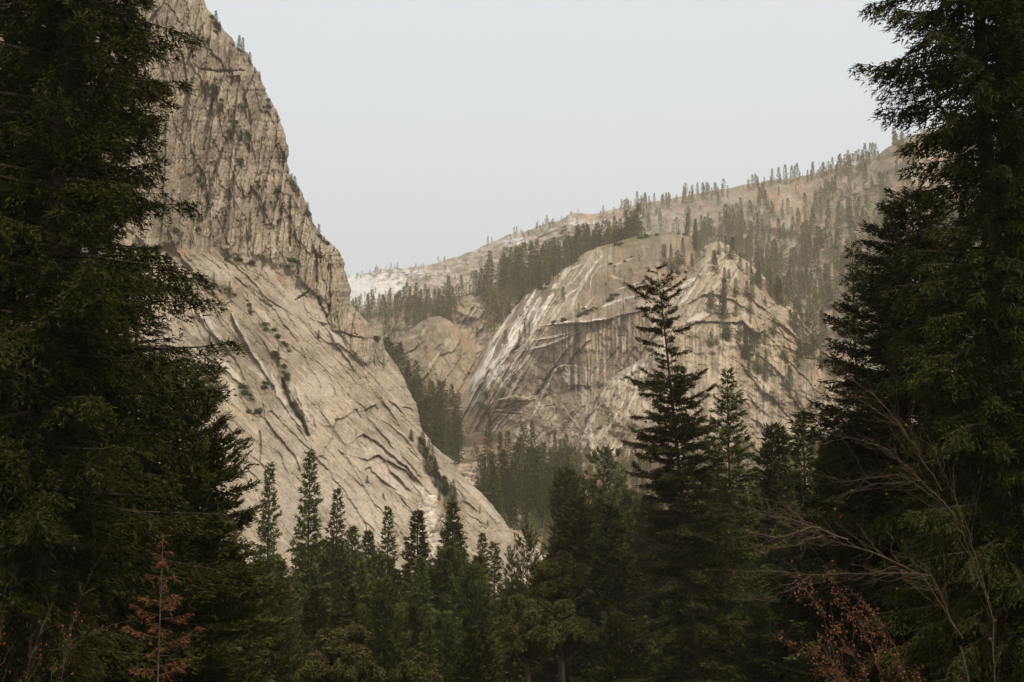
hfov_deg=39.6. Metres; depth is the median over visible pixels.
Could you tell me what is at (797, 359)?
pine tree
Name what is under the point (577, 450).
fir tree
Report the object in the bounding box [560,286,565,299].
pine tree
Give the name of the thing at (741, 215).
pine tree
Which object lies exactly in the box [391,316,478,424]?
rock knoll
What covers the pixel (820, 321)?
pine tree
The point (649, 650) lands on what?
fir tree
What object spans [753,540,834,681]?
fir tree
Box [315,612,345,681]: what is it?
fir tree
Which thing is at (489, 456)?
fir tree
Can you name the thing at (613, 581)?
fir tree
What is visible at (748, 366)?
pine tree
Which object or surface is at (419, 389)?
fir tree
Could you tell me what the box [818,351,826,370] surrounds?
pine tree
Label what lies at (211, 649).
fir tree
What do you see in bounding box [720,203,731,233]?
pine tree
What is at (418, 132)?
sky
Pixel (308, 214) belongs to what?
shrub
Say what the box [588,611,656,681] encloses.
fir tree
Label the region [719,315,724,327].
pine tree
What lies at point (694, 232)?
pine tree
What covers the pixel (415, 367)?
fir tree
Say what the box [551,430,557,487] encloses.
fir tree
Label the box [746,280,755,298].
pine tree
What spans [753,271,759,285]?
pine tree
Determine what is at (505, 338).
pine tree
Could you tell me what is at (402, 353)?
fir tree
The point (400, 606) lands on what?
fir tree
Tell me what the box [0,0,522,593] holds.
granite cliff
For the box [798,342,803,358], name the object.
pine tree
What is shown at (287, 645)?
fir tree
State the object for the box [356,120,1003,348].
ridge forest
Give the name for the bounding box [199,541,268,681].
fir tree
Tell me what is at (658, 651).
fir tree
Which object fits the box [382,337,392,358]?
fir tree
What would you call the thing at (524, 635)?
oak tree
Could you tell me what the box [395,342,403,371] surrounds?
fir tree
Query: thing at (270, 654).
fir tree
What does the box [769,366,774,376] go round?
pine tree
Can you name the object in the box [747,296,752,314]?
pine tree
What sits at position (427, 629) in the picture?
fir tree
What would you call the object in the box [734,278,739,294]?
pine tree
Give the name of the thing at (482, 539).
fir tree
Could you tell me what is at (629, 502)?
fir tree
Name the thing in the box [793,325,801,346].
pine tree
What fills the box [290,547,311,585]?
fir tree
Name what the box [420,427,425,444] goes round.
fir tree
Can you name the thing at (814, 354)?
pine tree
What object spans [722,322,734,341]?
pine tree
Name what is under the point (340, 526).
fir tree
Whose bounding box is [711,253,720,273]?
pine tree
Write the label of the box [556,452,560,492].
fir tree
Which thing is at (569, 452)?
fir tree
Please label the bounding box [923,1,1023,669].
fir tree
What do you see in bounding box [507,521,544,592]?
fir tree
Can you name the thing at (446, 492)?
fir tree
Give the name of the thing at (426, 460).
fir tree
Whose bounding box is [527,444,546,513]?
fir tree
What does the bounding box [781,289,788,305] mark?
pine tree
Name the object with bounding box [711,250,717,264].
pine tree
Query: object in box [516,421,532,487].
fir tree
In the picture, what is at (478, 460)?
fir tree
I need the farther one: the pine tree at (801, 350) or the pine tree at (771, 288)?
the pine tree at (771, 288)
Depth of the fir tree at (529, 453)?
804.37 m
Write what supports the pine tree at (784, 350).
on the granite peak
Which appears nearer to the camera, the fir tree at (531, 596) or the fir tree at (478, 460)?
the fir tree at (531, 596)
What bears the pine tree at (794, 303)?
on the granite peak
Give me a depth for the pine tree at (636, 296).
1172.66 m
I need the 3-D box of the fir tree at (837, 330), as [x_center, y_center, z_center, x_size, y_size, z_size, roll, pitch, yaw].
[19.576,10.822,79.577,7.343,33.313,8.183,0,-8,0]
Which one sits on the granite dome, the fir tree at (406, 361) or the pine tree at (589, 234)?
the pine tree at (589, 234)
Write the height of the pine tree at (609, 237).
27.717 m
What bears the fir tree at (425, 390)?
on the ground
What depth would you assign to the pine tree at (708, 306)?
1125.17 m
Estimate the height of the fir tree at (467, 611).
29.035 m
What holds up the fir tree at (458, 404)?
on the ground
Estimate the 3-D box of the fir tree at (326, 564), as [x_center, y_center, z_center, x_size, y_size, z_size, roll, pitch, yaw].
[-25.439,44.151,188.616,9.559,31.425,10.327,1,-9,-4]
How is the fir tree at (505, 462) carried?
on the ground
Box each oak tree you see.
[292,622,388,681]
[387,652,443,681]
[496,592,557,681]
[526,549,591,681]
[536,598,599,681]
[813,430,874,648]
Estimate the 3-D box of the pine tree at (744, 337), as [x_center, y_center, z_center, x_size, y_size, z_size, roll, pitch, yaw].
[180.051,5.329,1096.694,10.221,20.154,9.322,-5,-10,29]
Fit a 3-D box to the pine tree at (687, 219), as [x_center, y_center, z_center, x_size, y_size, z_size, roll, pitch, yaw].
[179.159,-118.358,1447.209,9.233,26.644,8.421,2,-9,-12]
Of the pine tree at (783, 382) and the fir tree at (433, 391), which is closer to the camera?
the fir tree at (433, 391)
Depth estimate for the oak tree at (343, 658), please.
87.02 m
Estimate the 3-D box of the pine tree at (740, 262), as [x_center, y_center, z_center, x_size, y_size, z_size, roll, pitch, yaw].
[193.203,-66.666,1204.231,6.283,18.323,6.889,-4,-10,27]
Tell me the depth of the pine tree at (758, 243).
1925.36 m
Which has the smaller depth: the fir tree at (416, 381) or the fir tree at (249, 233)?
the fir tree at (249, 233)
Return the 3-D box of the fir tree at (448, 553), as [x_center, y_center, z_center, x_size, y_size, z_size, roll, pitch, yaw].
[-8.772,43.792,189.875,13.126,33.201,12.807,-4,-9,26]
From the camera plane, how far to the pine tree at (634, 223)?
1411.49 m
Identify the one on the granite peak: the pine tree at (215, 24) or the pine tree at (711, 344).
the pine tree at (711, 344)
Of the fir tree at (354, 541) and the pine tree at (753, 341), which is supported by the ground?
the fir tree at (354, 541)
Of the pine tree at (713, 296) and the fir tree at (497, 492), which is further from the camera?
the pine tree at (713, 296)
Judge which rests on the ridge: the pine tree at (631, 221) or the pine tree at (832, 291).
the pine tree at (832, 291)
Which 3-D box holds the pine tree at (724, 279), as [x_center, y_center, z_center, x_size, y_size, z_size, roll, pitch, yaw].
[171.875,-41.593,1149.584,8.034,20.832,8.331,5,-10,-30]
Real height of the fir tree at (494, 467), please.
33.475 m
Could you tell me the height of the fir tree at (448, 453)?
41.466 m
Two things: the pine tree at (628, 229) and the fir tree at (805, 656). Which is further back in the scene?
the pine tree at (628, 229)
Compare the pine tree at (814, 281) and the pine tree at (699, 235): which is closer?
the pine tree at (814, 281)
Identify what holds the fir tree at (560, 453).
on the ground
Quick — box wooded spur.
[360,235,694,431]
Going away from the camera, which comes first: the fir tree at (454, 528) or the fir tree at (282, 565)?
the fir tree at (282, 565)
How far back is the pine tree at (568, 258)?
1349.12 m
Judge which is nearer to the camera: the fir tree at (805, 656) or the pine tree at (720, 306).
the fir tree at (805, 656)
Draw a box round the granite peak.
[573,241,841,458]
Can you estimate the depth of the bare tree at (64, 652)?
19.66 m
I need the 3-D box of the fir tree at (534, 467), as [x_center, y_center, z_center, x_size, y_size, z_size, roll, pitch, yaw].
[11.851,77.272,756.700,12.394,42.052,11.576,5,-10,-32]
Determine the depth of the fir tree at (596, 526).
233.32 m
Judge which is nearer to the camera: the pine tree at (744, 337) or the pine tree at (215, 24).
the pine tree at (215, 24)
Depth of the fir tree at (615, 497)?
217.04 m
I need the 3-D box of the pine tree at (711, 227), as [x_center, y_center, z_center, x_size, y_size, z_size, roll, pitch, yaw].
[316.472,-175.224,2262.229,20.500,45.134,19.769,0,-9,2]
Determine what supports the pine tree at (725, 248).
on the granite peak
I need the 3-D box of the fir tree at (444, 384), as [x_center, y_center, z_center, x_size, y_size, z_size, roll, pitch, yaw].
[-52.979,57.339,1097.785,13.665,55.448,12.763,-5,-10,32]
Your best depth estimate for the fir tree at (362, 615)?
150.09 m
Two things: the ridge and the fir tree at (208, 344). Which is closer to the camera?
the fir tree at (208, 344)
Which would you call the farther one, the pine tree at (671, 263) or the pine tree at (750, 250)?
the pine tree at (750, 250)
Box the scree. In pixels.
[399,495,444,559]
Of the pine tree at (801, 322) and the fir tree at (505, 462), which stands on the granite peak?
the pine tree at (801, 322)
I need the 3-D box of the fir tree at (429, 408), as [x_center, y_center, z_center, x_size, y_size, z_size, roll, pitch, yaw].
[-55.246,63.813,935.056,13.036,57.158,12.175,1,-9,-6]
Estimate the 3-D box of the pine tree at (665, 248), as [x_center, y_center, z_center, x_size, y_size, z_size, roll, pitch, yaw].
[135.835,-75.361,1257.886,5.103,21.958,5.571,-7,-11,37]
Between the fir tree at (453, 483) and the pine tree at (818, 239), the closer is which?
the fir tree at (453, 483)
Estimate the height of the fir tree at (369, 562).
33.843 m
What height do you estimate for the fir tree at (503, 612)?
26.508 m
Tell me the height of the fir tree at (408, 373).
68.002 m
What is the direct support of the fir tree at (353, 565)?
on the ground
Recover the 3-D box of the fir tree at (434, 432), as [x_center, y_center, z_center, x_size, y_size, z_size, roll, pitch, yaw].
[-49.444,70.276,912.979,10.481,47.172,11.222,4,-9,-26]
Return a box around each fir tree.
[0,0,127,681]
[0,0,128,670]
[0,0,177,681]
[0,0,250,681]
[47,359,299,681]
[49,302,213,681]
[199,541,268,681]
[206,333,212,355]
[227,281,231,298]
[243,563,276,681]
[247,212,252,240]
[248,555,291,613]
[250,461,285,578]
[256,599,284,681]
[264,589,308,681]
[266,557,299,625]
[274,611,304,678]
[276,347,279,366]
[283,447,332,632]
[288,574,310,633]
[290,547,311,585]
[290,585,331,675]
[298,538,362,596]
[313,554,336,617]
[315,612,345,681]
[320,487,351,623]
[323,586,371,681]
[328,592,367,680]
[335,558,363,609]
[344,525,365,577]
[351,562,372,619]
[352,603,380,659]
[358,529,377,577]
[361,576,416,681]
[363,557,373,591]
[366,551,395,613]
[370,600,415,667]
[371,506,399,595]
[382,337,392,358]
[386,340,395,362]
[390,347,406,378]
[390,568,405,614]
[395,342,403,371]
[396,344,406,376]
[396,604,428,681]
[397,508,432,602]
[397,563,456,652]
[397,566,416,625]
[400,555,439,673]
[402,364,416,392]
[403,360,411,376]
[405,368,410,389]
[406,378,414,398]
[409,359,423,422]
[409,609,466,681]
[410,373,426,432]
[415,377,424,425]
[415,624,443,681]
[418,401,424,429]
[420,385,429,437]
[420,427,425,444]
[421,439,428,458]
[422,398,430,436]
[422,558,457,636]
[424,396,432,440]
[424,450,428,469]
[425,458,434,475]
[426,380,438,433]
[426,384,441,441]
[426,543,495,665]
[429,415,439,448]
[430,391,444,446]
[430,441,434,460]
[430,456,438,477]
[434,500,470,575]
[435,380,446,440]
[435,386,446,453]
[436,380,449,449]
[437,561,508,681]
[440,475,448,495]
[441,390,450,452]
[443,415,456,465]
[445,383,457,449]
[449,479,457,500]
[450,411,457,462]
[451,405,460,457]
[452,392,464,450]
[452,487,457,502]
[453,414,464,463]
[464,554,507,681]
[474,454,484,490]
[476,532,495,599]
[477,425,495,487]
[479,472,490,501]
[480,455,488,494]
[483,451,496,508]
[483,541,505,617]
[485,454,500,507]
[486,466,499,508]
[489,602,511,677]
[490,474,506,521]
[492,454,510,507]
[496,431,504,488]
[496,449,512,520]
[497,577,536,681]
[499,545,522,614]
[499,587,511,653]
[502,468,513,527]
[503,430,512,484]
[504,442,526,522]
[506,464,519,528]
[507,455,519,509]
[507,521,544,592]
[507,577,543,675]
[510,650,548,681]
[512,438,524,497]
[514,435,525,504]
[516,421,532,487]
[524,496,604,681]
[525,448,541,521]
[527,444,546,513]
[527,445,535,509]
[528,419,536,483]
[539,464,590,597]
[540,442,547,487]
[541,467,555,528]
[542,449,554,508]
[547,454,560,494]
[549,502,591,584]
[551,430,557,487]
[554,499,658,681]
[556,439,562,488]
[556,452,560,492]
[560,499,643,605]
[561,433,568,465]
[563,447,576,482]
[565,456,570,488]
[575,449,581,473]
[576,442,637,546]
[586,497,618,601]
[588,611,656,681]
[602,456,616,493]
[606,486,656,542]
[607,491,631,607]
[610,262,766,681]
[611,461,620,489]
[631,615,659,676]
[641,481,653,497]
[651,599,672,671]
[653,472,668,509]
[667,367,785,681]
[696,489,746,557]
[703,500,739,587]
[718,420,814,672]
[723,549,782,676]
[724,499,802,621]
[726,588,784,681]
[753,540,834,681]
[760,409,828,658]
[761,185,1017,681]
[782,480,848,681]
[801,243,903,640]
[832,567,870,666]
[847,0,1023,681]
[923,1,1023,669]
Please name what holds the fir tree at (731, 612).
on the ground
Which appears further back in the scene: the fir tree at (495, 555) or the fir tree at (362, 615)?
the fir tree at (495, 555)
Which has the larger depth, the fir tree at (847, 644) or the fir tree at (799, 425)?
the fir tree at (799, 425)
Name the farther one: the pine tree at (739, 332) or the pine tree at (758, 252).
the pine tree at (758, 252)
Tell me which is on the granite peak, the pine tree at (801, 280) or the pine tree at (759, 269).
the pine tree at (759, 269)
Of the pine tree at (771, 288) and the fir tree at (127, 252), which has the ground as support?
the fir tree at (127, 252)
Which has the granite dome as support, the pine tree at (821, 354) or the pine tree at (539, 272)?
the pine tree at (539, 272)
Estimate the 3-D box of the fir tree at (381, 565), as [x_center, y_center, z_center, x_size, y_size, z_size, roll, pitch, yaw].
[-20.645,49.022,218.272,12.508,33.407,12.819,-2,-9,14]
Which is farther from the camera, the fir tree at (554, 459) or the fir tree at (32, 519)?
the fir tree at (554, 459)
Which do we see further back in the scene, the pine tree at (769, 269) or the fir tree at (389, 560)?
the pine tree at (769, 269)
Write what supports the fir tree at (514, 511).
on the ground
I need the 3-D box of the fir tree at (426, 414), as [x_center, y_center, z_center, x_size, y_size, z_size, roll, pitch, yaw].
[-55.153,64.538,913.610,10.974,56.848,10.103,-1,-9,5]
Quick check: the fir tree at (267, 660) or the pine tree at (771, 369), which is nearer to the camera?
the fir tree at (267, 660)
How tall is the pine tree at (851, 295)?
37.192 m
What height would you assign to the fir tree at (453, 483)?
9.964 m
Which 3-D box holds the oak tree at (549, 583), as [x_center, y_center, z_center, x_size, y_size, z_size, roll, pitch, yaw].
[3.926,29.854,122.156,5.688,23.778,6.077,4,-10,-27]
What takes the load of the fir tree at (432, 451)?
on the granite cliff
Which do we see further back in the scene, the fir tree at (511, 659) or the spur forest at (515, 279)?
the spur forest at (515, 279)
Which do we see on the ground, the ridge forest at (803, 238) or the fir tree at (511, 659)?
the fir tree at (511, 659)
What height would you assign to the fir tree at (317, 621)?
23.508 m
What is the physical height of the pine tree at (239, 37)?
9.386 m
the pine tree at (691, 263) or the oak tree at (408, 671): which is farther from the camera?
the pine tree at (691, 263)
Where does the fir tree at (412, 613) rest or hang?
on the ground
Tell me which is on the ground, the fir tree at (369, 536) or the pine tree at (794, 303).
the fir tree at (369, 536)
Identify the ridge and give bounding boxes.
[347,105,1023,449]
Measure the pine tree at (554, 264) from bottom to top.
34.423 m
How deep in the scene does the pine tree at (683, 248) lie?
1266.14 m
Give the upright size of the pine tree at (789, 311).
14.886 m
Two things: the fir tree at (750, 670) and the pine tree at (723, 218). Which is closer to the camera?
the fir tree at (750, 670)
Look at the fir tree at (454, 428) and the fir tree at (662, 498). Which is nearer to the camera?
the fir tree at (662, 498)
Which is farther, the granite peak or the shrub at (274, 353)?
the granite peak
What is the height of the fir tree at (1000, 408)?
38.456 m
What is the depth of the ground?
1021.02 m
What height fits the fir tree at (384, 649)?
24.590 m
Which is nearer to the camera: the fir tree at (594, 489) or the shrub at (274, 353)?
the fir tree at (594, 489)
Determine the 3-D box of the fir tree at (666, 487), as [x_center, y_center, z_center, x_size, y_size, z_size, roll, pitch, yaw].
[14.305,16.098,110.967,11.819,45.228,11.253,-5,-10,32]
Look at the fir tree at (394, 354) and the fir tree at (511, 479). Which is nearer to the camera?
the fir tree at (511, 479)
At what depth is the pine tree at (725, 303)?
1125.82 m
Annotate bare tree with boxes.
[0,546,137,681]
[718,480,970,681]
[781,324,1015,681]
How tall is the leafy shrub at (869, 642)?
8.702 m
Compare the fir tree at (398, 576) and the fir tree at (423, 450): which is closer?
the fir tree at (398, 576)
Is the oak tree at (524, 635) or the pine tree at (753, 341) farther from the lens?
the pine tree at (753, 341)
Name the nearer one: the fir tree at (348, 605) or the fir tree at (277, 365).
the fir tree at (348, 605)
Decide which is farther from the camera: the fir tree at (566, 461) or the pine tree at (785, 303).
the pine tree at (785, 303)
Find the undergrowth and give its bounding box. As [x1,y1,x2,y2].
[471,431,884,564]
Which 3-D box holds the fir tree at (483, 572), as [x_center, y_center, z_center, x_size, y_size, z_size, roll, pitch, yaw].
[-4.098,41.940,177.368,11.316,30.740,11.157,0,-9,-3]
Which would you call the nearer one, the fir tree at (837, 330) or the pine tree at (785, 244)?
the fir tree at (837, 330)
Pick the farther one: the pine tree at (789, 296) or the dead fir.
the pine tree at (789, 296)
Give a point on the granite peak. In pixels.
(619, 401)
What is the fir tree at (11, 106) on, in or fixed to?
on the ground
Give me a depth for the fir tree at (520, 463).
833.39 m
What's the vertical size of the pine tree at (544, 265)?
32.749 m
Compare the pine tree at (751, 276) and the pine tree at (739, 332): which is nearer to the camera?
the pine tree at (739, 332)
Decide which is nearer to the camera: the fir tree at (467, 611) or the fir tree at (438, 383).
the fir tree at (467, 611)
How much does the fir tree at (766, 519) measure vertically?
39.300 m
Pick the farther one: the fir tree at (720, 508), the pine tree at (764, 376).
the pine tree at (764, 376)
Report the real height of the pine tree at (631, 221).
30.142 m
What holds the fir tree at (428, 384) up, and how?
on the ground
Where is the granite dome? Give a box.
[448,232,695,446]
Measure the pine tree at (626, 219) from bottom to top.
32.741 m
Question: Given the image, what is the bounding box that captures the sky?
[204,0,1002,276]
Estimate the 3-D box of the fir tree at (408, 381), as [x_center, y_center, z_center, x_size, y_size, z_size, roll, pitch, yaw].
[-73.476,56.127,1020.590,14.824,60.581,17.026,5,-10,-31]
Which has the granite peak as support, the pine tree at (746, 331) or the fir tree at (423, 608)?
the pine tree at (746, 331)
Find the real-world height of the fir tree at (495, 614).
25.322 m
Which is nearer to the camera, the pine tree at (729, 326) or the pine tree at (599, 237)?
the pine tree at (729, 326)
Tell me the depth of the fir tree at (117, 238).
58.65 m
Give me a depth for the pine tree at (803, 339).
1118.60 m
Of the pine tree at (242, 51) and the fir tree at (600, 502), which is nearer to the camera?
the fir tree at (600, 502)
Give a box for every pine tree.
[212,10,218,27]
[235,35,241,49]
[240,37,244,53]
[291,176,298,192]
[502,330,508,347]
[535,260,543,287]
[539,254,549,285]
[548,246,557,279]
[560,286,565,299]
[565,245,569,267]
[568,239,574,264]
[573,238,579,262]
[584,223,589,251]
[585,228,591,249]
[589,230,596,249]
[597,230,601,243]
[606,220,613,244]
[610,215,619,242]
[617,218,623,240]
[622,210,630,238]
[624,216,630,237]
[629,211,634,237]
[632,209,639,236]
[634,287,639,299]
[663,244,667,266]
[668,244,674,269]
[674,250,682,267]
[680,237,686,264]
[684,213,692,235]
[690,253,694,266]
[691,223,700,246]
[696,230,704,256]
[706,217,716,241]
[706,291,713,313]
[707,331,715,346]
[709,290,717,309]
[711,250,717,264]
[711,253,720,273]
[715,241,721,254]
[716,296,724,318]
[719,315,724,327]
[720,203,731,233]
[720,277,728,295]
[721,267,727,281]
[721,302,729,322]
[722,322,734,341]
[723,236,728,253]
[727,236,736,258]
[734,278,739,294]
[735,325,742,345]
[737,252,743,270]
[738,209,746,229]
[739,336,748,357]
[743,280,749,297]
[743,345,751,357]
[744,327,750,344]
[745,235,752,259]
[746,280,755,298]
[746,358,750,375]
[747,224,754,254]
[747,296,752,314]
[747,331,760,352]
[749,269,754,280]
[752,241,763,267]
[752,352,763,373]
[753,250,761,271]
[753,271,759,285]
[754,353,761,372]
[756,261,763,281]
[762,357,768,379]
[762,368,768,381]
[763,348,769,369]
[766,268,774,290]
[767,279,774,296]
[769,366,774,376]
[770,318,777,337]
[777,278,783,301]
[780,345,789,361]
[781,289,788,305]
[781,375,785,387]
[783,229,788,248]
[786,288,791,305]
[786,365,794,386]
[787,309,791,324]
[790,312,800,327]
[792,300,798,317]
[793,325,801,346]
[794,348,800,368]
[798,274,805,299]
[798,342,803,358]
[799,313,804,328]
[800,329,806,354]
[802,264,809,294]
[804,309,811,332]
[804,334,810,358]
[805,333,819,358]
[809,336,817,359]
[813,226,824,254]
[813,278,818,300]
[817,310,827,342]
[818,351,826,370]
[826,282,833,305]
[848,275,857,296]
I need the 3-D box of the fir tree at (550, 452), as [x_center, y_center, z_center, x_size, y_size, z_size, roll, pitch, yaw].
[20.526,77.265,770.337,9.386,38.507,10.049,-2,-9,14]
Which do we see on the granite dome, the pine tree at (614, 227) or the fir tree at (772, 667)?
the pine tree at (614, 227)
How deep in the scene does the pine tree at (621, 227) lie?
1416.78 m
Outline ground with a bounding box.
[12,432,816,667]
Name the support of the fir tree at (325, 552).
on the ground
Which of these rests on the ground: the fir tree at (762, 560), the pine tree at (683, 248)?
the fir tree at (762, 560)
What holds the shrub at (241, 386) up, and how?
on the granite cliff
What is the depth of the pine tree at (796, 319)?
1129.25 m
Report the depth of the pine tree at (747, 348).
1094.33 m
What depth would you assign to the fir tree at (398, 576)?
203.79 m
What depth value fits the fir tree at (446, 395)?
1035.30 m
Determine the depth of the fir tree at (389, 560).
222.64 m
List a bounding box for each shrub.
[238,384,247,388]
[254,407,262,413]
[270,351,279,357]
[303,211,311,216]
[762,545,924,681]
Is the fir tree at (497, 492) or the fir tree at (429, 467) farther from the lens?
the fir tree at (497, 492)
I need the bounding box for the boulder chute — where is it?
[454,452,546,585]
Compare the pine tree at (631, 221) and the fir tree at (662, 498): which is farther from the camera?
the pine tree at (631, 221)
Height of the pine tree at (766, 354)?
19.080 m
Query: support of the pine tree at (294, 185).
on the granite cliff
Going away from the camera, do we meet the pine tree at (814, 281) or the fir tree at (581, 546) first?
the fir tree at (581, 546)
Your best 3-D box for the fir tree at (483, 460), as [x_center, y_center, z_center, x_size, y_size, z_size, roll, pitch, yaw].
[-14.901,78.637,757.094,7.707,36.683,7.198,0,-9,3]
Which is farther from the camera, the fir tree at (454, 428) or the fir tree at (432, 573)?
the fir tree at (454, 428)
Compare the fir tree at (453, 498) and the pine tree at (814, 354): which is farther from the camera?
the pine tree at (814, 354)
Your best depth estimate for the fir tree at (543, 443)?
849.42 m
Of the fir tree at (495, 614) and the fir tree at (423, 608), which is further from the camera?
the fir tree at (495, 614)
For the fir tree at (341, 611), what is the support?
on the ground
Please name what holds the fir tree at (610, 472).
on the ground
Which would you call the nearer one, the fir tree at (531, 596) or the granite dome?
the fir tree at (531, 596)
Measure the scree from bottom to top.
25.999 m
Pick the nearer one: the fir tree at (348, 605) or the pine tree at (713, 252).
the fir tree at (348, 605)
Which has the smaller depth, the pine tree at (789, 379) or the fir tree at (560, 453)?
the fir tree at (560, 453)
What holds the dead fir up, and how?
on the ground
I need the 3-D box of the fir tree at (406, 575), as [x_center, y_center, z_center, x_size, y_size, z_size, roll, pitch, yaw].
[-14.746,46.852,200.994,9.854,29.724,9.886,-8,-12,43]
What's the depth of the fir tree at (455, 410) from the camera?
1025.92 m
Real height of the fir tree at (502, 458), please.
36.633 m
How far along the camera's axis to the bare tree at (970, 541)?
28.92 m
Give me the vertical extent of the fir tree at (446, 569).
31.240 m
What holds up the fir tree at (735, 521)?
on the ground
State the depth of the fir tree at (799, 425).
139.36 m
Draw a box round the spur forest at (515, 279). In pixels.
[351,203,645,340]
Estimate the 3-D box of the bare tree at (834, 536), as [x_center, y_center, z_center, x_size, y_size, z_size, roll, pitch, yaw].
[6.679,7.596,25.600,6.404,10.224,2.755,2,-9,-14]
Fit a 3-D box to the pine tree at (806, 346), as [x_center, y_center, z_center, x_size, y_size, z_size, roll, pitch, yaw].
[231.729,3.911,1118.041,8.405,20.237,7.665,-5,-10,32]
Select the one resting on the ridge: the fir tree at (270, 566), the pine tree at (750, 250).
the pine tree at (750, 250)
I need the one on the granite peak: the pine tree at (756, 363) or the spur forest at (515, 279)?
the pine tree at (756, 363)
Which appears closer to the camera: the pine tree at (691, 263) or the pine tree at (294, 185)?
the pine tree at (294, 185)
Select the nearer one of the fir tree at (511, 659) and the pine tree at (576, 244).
the fir tree at (511, 659)
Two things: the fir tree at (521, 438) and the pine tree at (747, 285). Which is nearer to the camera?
the fir tree at (521, 438)
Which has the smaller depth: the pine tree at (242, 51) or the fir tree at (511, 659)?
the fir tree at (511, 659)
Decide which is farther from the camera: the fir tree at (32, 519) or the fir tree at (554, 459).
the fir tree at (554, 459)
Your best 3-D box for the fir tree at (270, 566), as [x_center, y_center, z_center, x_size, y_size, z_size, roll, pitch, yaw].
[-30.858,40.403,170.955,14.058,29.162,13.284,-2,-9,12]
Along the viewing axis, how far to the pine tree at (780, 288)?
1168.42 m
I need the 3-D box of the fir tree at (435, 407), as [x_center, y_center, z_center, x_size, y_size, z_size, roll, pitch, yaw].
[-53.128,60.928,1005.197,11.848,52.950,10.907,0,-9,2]
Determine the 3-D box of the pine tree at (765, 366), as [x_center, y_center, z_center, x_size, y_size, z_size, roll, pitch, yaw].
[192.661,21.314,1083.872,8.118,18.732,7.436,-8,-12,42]
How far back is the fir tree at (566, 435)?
879.67 m
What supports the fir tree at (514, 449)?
on the ground
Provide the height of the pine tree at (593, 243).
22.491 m
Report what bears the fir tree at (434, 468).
on the granite cliff
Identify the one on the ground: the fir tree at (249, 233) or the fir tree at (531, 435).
the fir tree at (531, 435)
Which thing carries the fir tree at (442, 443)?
on the ground
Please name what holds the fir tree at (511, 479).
on the ground
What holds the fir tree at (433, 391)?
on the ground
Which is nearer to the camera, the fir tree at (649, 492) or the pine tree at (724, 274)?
the fir tree at (649, 492)
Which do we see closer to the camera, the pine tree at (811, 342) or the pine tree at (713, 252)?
the pine tree at (811, 342)
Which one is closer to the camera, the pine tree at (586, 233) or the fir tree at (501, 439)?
the fir tree at (501, 439)
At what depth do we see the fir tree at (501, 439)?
813.85 m
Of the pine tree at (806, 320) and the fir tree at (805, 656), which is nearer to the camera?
the fir tree at (805, 656)
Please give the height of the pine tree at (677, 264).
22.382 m
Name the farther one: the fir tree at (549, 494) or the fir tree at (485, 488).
the fir tree at (549, 494)
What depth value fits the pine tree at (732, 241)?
1217.51 m
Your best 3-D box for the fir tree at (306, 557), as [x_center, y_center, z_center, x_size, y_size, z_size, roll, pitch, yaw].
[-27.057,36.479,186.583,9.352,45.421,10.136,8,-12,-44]
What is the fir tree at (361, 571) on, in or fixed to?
on the ground
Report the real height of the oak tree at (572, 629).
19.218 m
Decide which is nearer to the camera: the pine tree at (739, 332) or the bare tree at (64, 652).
the bare tree at (64, 652)
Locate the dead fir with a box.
[120,534,204,681]
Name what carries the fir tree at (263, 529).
on the ground
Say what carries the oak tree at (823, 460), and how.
on the ground
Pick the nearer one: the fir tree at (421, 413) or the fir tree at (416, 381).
the fir tree at (421, 413)
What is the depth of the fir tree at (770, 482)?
148.72 m
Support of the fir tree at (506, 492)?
on the ground
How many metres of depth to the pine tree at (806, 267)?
1641.30 m
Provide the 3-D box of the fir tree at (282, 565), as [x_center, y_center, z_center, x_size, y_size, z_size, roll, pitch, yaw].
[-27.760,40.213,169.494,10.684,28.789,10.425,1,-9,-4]
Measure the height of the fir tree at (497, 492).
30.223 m
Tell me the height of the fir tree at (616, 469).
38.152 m
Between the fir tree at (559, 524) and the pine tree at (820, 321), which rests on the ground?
the fir tree at (559, 524)
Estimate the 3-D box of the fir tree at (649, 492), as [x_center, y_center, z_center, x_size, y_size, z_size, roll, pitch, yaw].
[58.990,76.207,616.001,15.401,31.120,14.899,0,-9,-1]
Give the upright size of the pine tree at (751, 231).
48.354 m
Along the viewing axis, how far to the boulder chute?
886.22 m
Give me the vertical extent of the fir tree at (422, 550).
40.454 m
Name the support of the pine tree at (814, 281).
on the ridge
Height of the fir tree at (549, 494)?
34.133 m
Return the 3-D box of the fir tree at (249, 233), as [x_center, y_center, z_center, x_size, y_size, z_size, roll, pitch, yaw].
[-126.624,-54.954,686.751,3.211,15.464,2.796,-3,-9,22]
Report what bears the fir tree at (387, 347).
on the ground
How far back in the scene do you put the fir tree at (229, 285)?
661.40 m
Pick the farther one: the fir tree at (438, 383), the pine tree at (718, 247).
the pine tree at (718, 247)
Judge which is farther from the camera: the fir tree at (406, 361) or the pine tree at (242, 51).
the fir tree at (406, 361)
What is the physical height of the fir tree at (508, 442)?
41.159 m
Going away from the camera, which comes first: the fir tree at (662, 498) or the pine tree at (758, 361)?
the fir tree at (662, 498)
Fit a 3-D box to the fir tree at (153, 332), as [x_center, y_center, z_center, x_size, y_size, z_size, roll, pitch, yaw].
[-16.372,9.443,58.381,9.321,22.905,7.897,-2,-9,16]
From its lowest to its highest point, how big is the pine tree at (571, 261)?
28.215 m
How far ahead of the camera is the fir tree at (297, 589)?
192.25 m
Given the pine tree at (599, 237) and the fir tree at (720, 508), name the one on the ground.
the fir tree at (720, 508)

